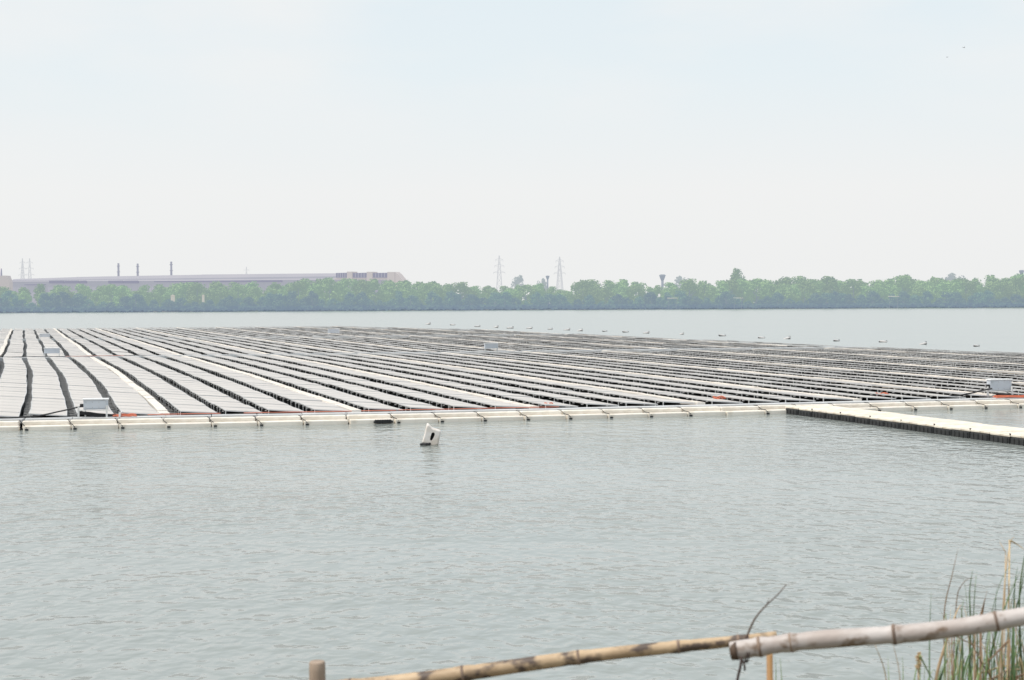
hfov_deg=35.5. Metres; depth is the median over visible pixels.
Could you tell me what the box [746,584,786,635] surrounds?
dry twig
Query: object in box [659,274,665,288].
water tower
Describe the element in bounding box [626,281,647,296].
belt tree
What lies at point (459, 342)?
solar panel row
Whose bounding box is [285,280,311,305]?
belt tree
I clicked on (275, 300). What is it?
belt tree
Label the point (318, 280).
belt tree
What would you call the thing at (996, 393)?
cable bundle
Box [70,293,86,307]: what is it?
belt tree
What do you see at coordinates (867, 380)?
solar panel row
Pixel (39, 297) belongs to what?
belt tree
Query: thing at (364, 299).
belt tree
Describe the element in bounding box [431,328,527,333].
solar panel row
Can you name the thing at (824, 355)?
solar panel row
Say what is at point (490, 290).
belt tree
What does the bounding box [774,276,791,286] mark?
belt tree
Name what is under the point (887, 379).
solar panel row
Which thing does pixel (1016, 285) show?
belt tree
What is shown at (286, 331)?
solar panel row
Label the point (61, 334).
walkway strip
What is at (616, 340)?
solar panel row
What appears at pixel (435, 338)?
walkway strip
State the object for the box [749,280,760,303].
belt tree
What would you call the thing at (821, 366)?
walkway strip
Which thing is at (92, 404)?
inverter cabinet
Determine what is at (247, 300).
belt tree
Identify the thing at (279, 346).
solar panel row
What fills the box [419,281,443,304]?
belt tree
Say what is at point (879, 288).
belt tree
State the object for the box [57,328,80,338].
solar panel row
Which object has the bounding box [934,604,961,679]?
reed plant
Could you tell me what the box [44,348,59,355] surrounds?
inverter cabinet
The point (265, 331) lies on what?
solar panel row
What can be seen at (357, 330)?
solar panel row
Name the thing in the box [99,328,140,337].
solar panel row
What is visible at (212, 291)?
belt tree
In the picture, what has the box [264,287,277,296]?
belt tree
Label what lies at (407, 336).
cross walkway
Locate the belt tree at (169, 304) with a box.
[165,302,174,309]
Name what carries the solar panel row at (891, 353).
on the lake water
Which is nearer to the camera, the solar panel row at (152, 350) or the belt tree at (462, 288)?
the solar panel row at (152, 350)
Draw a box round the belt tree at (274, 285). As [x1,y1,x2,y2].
[264,282,281,290]
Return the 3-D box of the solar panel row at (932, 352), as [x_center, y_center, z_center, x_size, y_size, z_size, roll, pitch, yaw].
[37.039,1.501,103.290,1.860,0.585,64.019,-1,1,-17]
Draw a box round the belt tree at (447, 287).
[440,284,451,304]
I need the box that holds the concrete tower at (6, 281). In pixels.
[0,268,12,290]
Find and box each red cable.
[148,413,220,414]
[248,410,395,412]
[405,406,558,409]
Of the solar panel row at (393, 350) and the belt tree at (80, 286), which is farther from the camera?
the belt tree at (80, 286)
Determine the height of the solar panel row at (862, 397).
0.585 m
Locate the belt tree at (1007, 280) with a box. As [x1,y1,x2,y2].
[997,277,1012,297]
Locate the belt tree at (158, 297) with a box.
[151,286,169,306]
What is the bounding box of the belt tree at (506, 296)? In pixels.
[496,292,511,304]
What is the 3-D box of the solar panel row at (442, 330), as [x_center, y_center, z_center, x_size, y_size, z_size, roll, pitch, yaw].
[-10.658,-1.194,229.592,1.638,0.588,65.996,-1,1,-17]
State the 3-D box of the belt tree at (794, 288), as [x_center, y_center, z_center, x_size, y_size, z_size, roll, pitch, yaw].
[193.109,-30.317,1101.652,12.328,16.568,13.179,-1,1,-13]
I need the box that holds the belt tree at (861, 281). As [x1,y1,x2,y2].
[855,279,871,302]
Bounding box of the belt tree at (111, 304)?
[105,302,116,310]
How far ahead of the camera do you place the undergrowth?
1020.84 m
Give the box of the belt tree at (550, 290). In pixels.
[546,286,560,301]
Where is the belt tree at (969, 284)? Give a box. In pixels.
[959,278,976,302]
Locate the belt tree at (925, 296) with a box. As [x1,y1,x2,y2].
[921,290,933,303]
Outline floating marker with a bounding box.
[420,423,440,445]
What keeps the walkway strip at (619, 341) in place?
on the lake water
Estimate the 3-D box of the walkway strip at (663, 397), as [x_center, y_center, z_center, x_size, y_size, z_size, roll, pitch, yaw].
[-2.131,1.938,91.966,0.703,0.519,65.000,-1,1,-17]
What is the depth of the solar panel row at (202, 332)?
220.78 m
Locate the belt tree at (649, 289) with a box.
[641,287,658,302]
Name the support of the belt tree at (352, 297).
on the shore ground
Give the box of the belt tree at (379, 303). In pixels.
[376,300,386,308]
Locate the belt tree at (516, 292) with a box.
[505,288,523,303]
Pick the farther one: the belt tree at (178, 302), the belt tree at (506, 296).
the belt tree at (506, 296)
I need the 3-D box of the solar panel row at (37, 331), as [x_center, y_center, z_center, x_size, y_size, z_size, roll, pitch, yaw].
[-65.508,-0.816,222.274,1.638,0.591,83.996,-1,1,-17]
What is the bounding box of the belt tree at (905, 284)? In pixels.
[888,275,920,302]
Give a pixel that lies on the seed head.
(918, 660)
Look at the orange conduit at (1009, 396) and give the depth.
64.22 m
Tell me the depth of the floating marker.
47.54 m
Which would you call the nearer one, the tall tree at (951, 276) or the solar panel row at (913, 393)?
the solar panel row at (913, 393)
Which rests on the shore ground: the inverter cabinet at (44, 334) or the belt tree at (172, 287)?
the belt tree at (172, 287)
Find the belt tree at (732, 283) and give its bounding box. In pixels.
[726,278,742,300]
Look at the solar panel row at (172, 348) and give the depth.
143.80 m
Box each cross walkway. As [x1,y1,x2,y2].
[0,346,856,360]
[1,334,564,341]
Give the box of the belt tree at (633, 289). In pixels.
[621,285,645,303]
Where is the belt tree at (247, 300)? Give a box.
[242,297,254,305]
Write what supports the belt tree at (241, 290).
on the shore ground
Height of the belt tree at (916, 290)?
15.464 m
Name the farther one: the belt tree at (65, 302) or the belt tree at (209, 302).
the belt tree at (209, 302)
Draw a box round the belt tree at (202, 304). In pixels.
[199,302,207,308]
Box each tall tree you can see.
[511,275,523,288]
[537,278,546,290]
[674,276,689,291]
[730,267,744,281]
[945,273,964,280]
[1010,273,1023,278]
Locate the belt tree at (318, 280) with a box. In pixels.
[307,278,325,296]
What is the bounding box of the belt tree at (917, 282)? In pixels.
[914,280,931,303]
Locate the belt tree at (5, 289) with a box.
[0,286,15,305]
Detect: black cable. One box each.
[0,406,79,418]
[20,355,134,356]
[946,388,991,397]
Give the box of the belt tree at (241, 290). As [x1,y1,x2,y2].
[228,284,247,304]
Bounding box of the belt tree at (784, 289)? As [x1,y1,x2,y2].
[773,284,798,303]
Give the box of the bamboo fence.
[309,607,1023,679]
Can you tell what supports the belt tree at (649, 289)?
on the shore ground
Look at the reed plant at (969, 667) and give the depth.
4.02 m
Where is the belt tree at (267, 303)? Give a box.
[259,292,272,305]
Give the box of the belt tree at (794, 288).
[786,284,801,302]
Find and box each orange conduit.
[113,412,136,416]
[993,395,1023,397]
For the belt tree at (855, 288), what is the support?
on the shore ground
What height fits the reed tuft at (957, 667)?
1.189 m
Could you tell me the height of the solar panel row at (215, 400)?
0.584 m
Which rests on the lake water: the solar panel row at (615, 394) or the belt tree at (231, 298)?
the solar panel row at (615, 394)
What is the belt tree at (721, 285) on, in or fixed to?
on the shore ground
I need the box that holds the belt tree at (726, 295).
[717,291,735,307]
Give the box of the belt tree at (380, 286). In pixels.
[378,280,395,298]
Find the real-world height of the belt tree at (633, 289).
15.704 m
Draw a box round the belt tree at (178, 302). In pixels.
[175,298,190,307]
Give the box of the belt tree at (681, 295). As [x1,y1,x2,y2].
[671,290,689,304]
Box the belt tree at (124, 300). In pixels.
[117,296,130,306]
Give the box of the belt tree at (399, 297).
[389,291,407,305]
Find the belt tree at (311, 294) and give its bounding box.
[304,291,319,309]
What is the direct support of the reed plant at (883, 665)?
on the near bank
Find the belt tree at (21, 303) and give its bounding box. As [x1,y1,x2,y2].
[15,299,30,307]
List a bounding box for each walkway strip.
[0,339,7,356]
[5,329,12,338]
[53,328,66,337]
[67,339,92,355]
[90,357,169,415]
[95,328,126,337]
[126,338,181,354]
[139,328,182,336]
[176,327,241,336]
[183,356,360,411]
[188,338,268,353]
[217,327,292,335]
[245,337,354,352]
[260,327,353,335]
[273,355,537,408]
[296,327,400,334]
[299,336,435,351]
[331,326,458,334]
[357,336,516,350]
[362,354,704,404]
[397,327,500,334]
[409,335,594,349]
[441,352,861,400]
[467,335,668,348]
[475,329,558,333]
[515,334,739,347]
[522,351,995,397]
[565,334,807,346]
[602,350,1023,385]
[677,349,1023,374]
[752,349,1023,365]
[825,347,1023,358]
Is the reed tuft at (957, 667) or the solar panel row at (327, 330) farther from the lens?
the solar panel row at (327, 330)
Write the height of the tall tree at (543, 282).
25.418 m
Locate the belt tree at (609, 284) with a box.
[601,280,616,303]
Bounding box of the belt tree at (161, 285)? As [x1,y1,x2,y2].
[150,284,168,302]
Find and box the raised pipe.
[888,296,898,307]
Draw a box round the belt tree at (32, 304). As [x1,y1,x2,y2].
[26,302,36,306]
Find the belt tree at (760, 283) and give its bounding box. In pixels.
[741,278,773,303]
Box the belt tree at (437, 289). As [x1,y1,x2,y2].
[427,283,445,301]
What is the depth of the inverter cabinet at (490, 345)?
126.14 m
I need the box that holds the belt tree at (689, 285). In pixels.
[678,278,706,300]
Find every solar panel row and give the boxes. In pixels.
[0,328,9,338]
[0,357,26,416]
[3,339,23,356]
[9,328,22,338]
[20,357,66,426]
[23,328,36,338]
[23,339,43,355]
[33,328,48,338]
[38,339,64,355]
[44,328,63,338]
[47,357,113,416]
[54,338,86,356]
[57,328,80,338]
[68,328,94,337]
[70,356,158,423]
[73,339,111,355]
[77,328,108,337]
[87,328,122,337]
[87,338,132,354]
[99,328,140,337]
[99,356,216,416]
[102,338,153,355]
[108,328,154,337]
[116,338,174,354]
[119,328,163,337]
[121,356,260,420]
[127,327,177,336]
[134,338,200,354]
[139,327,195,336]
[142,356,303,413]
[147,338,220,354]
[151,327,209,336]
[158,327,224,336]
[161,337,241,353]
[164,355,349,418]
[169,327,237,336]
[174,337,260,353]
[182,327,252,336]
[191,327,268,336]
[191,355,402,411]
[192,337,287,353]
[202,327,274,336]
[205,337,305,353]
[209,327,288,336]
[213,355,444,410]
[221,337,326,353]
[223,327,304,335]
[230,337,348,352]
[233,327,319,335]
[234,354,487,409]
[238,326,333,335]
[250,327,347,335]
[250,337,370,352]
[255,354,526,408]
[259,326,365,335]
[264,337,387,352]
[268,326,378,335]
[276,336,408,352]
[279,326,381,335]
[281,354,577,407]
[288,326,395,335]
[291,336,432,351]
[298,326,412,334]
[303,354,618,406]
[306,336,453,351]
[308,326,425,334]
[319,326,437,334]
[322,336,466,351]
[322,353,657,405]
[331,326,450,334]
[334,336,486,350]
[342,353,694,405]
[343,326,468,334]
[348,336,506,350]
[350,326,478,334]
[362,335,525,350]
[369,327,483,334]
[369,353,742,403]
[374,335,545,350]
[387,327,497,334]
[387,335,562,349]
[389,353,778,403]
[401,335,585,349]
[408,327,514,333]
[408,352,815,402]
[420,335,600,348]
[429,352,852,401]
[430,335,618,348]
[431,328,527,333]
[441,335,638,348]
[453,329,540,333]
[454,352,895,400]
[455,335,656,348]
[469,334,678,348]
[471,329,553,333]
[473,352,930,399]
[482,334,692,348]
[492,352,965,398]
[494,334,712,348]
[509,334,732,347]
[510,351,992,397]
[524,334,751,347]
[537,351,1023,394]
[539,334,765,347]
[548,334,781,347]
[553,350,1023,394]
[567,334,805,347]
[571,350,1023,391]
[582,334,826,346]
[589,350,1023,388]
[618,350,1023,381]
[632,350,1023,381]
[650,349,1023,378]
[668,349,1023,376]
[693,349,1023,370]
[703,339,845,346]
[709,349,1023,370]
[725,348,1023,369]
[742,348,1023,367]
[764,348,1023,363]
[783,348,1023,363]
[798,347,1023,361]
[817,347,1023,360]
[837,347,1023,356]
[855,347,1023,356]
[872,347,1023,355]
[988,351,1023,354]
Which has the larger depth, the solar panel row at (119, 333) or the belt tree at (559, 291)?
the belt tree at (559, 291)
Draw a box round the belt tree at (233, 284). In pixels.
[227,282,244,303]
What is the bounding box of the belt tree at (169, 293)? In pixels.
[161,289,177,302]
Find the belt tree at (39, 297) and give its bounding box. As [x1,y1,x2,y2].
[35,291,48,306]
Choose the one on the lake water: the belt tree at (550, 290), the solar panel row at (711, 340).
the solar panel row at (711, 340)
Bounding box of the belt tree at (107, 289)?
[99,284,127,306]
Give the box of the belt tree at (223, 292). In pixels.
[209,286,238,305]
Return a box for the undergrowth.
[0,302,1023,312]
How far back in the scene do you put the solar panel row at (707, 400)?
76.84 m
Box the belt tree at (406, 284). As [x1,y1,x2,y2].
[396,280,419,294]
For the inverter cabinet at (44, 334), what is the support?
on the solar panel row at (47, 343)
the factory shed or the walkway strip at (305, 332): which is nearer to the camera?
the walkway strip at (305, 332)
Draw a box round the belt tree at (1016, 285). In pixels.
[1009,278,1023,302]
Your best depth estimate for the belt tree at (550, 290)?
1062.26 m
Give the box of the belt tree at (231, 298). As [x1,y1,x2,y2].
[222,295,236,308]
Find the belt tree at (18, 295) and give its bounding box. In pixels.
[6,290,25,305]
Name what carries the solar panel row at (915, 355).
on the lake water
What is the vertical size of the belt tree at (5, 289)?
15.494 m
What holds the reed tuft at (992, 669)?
on the near bank
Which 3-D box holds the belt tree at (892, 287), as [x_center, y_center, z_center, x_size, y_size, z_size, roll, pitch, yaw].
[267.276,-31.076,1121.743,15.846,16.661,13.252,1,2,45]
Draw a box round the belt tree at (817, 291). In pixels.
[802,280,824,303]
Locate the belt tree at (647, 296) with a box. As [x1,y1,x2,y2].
[642,291,657,305]
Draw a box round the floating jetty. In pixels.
[786,405,1023,445]
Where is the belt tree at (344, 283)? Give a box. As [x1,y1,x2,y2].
[337,278,356,302]
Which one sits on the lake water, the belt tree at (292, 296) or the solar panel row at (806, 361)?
the solar panel row at (806, 361)
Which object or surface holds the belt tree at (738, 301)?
on the shore ground
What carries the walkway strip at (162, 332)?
on the lake water
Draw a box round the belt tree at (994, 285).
[979,278,1007,302]
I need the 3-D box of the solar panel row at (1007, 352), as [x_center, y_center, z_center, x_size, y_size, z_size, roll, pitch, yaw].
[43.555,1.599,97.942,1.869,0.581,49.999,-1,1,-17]
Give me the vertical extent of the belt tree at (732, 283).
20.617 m
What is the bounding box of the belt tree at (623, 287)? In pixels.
[613,283,632,303]
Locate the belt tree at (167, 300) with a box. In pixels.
[161,299,172,304]
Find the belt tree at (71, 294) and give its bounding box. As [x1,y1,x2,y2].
[60,289,73,299]
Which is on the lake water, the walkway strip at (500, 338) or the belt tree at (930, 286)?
the walkway strip at (500, 338)
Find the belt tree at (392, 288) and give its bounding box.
[380,281,398,303]
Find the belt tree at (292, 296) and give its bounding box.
[281,291,300,307]
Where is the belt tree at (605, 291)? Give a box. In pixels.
[597,288,612,303]
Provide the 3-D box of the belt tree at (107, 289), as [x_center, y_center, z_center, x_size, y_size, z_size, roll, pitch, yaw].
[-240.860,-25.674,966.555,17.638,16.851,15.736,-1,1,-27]
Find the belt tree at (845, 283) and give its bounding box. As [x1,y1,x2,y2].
[839,279,855,296]
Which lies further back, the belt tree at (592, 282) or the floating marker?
the belt tree at (592, 282)
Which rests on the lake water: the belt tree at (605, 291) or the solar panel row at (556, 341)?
the solar panel row at (556, 341)
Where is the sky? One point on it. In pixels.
(639, 141)
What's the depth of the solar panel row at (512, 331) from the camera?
215.51 m
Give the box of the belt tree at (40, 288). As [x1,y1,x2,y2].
[33,283,45,306]
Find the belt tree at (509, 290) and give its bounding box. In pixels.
[500,288,514,297]
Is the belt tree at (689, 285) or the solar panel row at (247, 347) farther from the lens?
the belt tree at (689, 285)
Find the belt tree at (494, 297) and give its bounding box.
[488,292,502,305]
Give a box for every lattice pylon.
[19,258,26,278]
[26,258,33,278]
[493,255,504,291]
[555,257,564,290]
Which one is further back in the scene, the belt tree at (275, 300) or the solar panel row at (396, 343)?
the belt tree at (275, 300)
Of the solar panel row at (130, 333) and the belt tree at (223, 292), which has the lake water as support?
the solar panel row at (130, 333)
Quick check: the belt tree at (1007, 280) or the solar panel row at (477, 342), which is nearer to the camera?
the solar panel row at (477, 342)
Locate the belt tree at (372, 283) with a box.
[363,279,384,302]
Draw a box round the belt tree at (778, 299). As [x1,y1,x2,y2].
[771,292,784,304]
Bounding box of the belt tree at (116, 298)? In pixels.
[110,285,134,305]
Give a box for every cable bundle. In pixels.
[79,411,115,416]
[995,392,1011,394]
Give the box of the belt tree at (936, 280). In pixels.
[932,278,951,284]
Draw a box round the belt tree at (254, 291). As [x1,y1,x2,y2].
[246,285,265,304]
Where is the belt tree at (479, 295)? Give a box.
[465,286,486,299]
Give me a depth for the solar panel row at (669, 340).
158.98 m
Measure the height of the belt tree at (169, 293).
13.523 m
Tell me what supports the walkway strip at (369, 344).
on the lake water
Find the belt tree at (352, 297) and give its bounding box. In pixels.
[343,292,356,306]
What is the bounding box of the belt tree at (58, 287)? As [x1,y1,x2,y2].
[47,285,71,297]
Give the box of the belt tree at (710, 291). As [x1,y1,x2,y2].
[697,281,716,303]
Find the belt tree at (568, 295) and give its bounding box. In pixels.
[561,290,574,304]
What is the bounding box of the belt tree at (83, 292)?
[77,289,89,299]
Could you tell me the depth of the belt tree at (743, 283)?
1087.45 m
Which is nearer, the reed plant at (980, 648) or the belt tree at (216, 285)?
the reed plant at (980, 648)
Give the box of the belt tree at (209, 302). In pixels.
[205,299,214,305]
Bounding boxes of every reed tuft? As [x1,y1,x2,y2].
[924,614,1023,679]
[940,600,1023,679]
[961,578,1023,679]
[965,637,1023,679]
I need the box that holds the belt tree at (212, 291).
[205,288,218,302]
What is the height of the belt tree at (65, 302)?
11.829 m
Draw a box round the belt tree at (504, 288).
[499,286,512,292]
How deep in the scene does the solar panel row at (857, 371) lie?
90.89 m
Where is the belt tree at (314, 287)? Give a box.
[303,283,324,305]
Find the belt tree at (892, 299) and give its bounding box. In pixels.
[884,293,896,302]
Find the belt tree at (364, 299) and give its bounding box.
[354,291,368,306]
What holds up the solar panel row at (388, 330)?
on the lake water
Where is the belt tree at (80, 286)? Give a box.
[72,284,92,305]
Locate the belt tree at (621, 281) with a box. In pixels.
[612,279,628,293]
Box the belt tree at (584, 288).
[572,279,593,303]
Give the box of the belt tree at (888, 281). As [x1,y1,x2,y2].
[883,278,899,289]
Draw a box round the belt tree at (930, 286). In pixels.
[917,282,943,302]
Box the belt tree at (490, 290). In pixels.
[484,287,502,301]
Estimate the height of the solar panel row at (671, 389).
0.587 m
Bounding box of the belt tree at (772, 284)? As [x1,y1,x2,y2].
[754,280,777,303]
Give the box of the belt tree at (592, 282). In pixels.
[586,279,609,296]
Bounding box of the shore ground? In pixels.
[0,302,1023,312]
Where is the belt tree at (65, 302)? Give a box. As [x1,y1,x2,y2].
[50,291,72,307]
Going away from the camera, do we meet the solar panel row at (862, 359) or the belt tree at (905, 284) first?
the solar panel row at (862, 359)
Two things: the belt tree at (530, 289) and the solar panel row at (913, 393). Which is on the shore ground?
the belt tree at (530, 289)
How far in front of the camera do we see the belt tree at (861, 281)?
1144.36 m
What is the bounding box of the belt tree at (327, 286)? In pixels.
[315,277,344,305]
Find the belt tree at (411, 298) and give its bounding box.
[401,295,420,305]
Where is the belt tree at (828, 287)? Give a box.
[819,276,844,303]
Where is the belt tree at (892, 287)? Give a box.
[885,284,902,302]
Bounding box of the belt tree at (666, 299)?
[659,292,675,304]
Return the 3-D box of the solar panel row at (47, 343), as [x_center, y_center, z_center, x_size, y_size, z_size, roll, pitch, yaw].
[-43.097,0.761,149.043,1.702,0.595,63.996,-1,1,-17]
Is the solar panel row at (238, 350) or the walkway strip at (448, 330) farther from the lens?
the walkway strip at (448, 330)
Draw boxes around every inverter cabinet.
[39,333,49,338]
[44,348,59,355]
[77,398,110,417]
[328,329,338,334]
[484,343,497,351]
[985,378,1012,397]
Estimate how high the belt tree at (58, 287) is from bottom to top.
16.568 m
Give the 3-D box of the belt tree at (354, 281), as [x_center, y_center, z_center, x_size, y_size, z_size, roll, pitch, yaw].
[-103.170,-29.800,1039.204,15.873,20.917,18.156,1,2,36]
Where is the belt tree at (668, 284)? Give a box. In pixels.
[661,282,676,296]
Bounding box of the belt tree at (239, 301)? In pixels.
[231,298,246,306]
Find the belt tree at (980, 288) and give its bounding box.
[969,285,984,298]
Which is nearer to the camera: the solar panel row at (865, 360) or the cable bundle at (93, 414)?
the cable bundle at (93, 414)
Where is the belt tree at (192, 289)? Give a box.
[185,282,211,305]
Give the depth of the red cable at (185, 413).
56.22 m
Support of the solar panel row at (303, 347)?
on the lake water
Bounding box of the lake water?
[0,308,1023,679]
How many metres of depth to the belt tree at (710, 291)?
1075.27 m
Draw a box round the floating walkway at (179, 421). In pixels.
[0,397,1023,430]
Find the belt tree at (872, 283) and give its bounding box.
[868,280,888,296]
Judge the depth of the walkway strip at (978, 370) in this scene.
100.30 m
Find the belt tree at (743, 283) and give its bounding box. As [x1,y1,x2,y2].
[735,278,755,303]
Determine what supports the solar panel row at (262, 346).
on the lake water
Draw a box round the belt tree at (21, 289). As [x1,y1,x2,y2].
[18,287,30,300]
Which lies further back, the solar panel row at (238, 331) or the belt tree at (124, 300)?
the belt tree at (124, 300)
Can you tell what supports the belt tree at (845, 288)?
on the shore ground
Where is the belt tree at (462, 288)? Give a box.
[450,282,478,306]
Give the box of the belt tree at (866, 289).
[857,284,877,305]
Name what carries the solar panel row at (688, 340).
on the lake water
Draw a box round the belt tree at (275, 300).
[265,293,286,309]
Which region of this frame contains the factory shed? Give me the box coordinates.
[12,272,405,306]
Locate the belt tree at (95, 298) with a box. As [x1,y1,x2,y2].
[87,290,105,306]
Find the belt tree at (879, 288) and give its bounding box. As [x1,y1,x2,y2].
[873,282,888,302]
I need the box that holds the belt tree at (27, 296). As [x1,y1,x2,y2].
[19,291,31,306]
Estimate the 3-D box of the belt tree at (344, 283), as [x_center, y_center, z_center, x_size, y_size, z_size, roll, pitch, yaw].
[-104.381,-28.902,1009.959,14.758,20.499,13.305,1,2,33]
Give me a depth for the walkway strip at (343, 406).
72.19 m
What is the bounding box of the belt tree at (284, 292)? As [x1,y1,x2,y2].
[277,288,287,306]
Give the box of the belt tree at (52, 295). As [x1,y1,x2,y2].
[49,293,60,305]
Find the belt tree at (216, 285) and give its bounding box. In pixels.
[207,281,224,299]
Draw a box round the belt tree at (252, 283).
[243,281,262,301]
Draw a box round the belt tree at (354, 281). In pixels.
[349,279,360,303]
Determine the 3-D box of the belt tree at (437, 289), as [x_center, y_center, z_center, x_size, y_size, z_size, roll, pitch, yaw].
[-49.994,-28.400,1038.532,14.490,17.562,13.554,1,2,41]
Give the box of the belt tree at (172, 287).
[167,282,186,297]
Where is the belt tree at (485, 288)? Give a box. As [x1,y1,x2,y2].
[481,285,491,304]
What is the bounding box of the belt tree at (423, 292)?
[418,283,433,304]
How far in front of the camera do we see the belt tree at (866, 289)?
1111.45 m
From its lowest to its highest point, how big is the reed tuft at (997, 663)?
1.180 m
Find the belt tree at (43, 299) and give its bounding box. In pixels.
[38,293,51,307]
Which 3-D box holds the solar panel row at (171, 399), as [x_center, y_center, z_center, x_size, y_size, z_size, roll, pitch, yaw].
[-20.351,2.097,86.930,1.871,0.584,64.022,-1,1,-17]
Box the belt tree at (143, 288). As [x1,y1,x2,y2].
[138,284,153,303]
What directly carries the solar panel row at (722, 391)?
on the lake water
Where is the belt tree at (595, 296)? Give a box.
[583,287,606,303]
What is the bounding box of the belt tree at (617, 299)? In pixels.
[610,294,625,304]
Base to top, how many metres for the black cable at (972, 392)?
0.362 m
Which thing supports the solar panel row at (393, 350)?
on the lake water
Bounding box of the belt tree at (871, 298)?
[866,290,879,303]
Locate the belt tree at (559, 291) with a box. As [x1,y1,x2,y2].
[554,289,564,293]
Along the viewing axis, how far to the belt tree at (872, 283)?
1144.59 m
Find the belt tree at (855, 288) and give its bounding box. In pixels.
[846,279,862,302]
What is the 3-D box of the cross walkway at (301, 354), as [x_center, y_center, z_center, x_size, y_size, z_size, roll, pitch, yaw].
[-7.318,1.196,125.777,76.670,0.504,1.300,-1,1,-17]
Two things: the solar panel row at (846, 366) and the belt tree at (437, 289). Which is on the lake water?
the solar panel row at (846, 366)
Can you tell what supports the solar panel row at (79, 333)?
on the lake water
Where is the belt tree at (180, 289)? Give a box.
[174,282,200,305]
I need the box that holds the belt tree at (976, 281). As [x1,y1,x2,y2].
[968,278,982,302]
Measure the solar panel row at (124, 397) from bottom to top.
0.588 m
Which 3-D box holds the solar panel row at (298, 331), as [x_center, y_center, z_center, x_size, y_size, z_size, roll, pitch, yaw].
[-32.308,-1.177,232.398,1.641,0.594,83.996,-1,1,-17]
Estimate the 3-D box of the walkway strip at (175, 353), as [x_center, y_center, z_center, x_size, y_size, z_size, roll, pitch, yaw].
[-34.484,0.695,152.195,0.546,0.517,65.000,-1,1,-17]
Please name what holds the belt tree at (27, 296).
on the shore ground
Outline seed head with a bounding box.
[914,652,922,679]
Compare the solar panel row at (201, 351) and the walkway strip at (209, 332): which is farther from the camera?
the walkway strip at (209, 332)
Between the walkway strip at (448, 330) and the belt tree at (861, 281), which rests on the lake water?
the walkway strip at (448, 330)
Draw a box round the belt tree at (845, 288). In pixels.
[839,284,852,303]
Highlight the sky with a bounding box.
[0,0,1023,302]
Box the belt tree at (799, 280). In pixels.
[789,276,805,300]
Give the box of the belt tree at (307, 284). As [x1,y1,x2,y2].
[294,278,311,298]
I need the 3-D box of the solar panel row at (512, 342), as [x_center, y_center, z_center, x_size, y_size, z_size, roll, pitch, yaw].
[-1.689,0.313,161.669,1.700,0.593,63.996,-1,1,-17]
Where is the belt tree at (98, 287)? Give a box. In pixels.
[95,286,110,297]
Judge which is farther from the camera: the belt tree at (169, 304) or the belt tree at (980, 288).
the belt tree at (980, 288)
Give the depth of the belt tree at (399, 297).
1007.12 m
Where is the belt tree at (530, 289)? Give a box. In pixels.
[514,284,539,304]
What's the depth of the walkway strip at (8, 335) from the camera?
213.15 m
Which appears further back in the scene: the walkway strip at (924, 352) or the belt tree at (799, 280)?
the belt tree at (799, 280)
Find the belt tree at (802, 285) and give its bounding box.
[794,281,819,302]
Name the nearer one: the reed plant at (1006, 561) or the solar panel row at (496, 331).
the reed plant at (1006, 561)
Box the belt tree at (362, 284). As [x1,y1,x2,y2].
[351,279,373,305]
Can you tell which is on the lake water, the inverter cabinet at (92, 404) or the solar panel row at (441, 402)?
the solar panel row at (441, 402)
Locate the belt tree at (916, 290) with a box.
[908,286,926,302]
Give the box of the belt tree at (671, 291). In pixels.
[668,286,679,303]
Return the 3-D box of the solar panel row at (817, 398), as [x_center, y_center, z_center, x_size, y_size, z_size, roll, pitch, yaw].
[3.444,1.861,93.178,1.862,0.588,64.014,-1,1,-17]
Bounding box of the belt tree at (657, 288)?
[654,285,662,297]
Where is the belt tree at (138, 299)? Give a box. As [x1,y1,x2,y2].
[125,293,145,308]
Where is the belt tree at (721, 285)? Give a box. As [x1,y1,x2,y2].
[711,280,728,303]
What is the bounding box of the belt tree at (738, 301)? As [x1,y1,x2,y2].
[725,294,740,304]
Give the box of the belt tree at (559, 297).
[553,293,567,306]
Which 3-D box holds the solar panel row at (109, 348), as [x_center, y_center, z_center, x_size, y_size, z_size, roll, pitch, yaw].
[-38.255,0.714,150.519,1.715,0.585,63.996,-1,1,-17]
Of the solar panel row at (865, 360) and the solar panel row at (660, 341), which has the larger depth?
the solar panel row at (660, 341)
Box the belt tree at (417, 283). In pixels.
[413,281,423,305]
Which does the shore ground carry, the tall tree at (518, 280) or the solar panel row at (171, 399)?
the tall tree at (518, 280)
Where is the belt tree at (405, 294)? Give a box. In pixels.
[393,288,408,299]
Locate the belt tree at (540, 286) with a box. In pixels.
[533,283,545,302]
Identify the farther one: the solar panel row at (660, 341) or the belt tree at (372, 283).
the belt tree at (372, 283)
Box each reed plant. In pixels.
[875,645,900,679]
[888,645,944,679]
[929,603,948,679]
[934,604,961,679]
[943,551,971,679]
[951,592,1010,679]
[952,570,976,679]
[982,561,1019,679]
[999,537,1022,679]
[1011,559,1023,679]
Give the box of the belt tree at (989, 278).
[984,275,998,290]
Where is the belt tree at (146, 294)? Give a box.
[141,291,151,305]
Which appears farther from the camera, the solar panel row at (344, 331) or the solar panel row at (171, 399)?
the solar panel row at (344, 331)
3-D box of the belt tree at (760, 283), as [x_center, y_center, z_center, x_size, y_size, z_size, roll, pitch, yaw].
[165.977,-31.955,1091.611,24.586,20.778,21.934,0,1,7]
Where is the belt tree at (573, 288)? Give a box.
[571,282,584,298]
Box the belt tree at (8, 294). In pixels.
[0,291,18,306]
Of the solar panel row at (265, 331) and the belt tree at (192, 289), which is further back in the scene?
the belt tree at (192, 289)

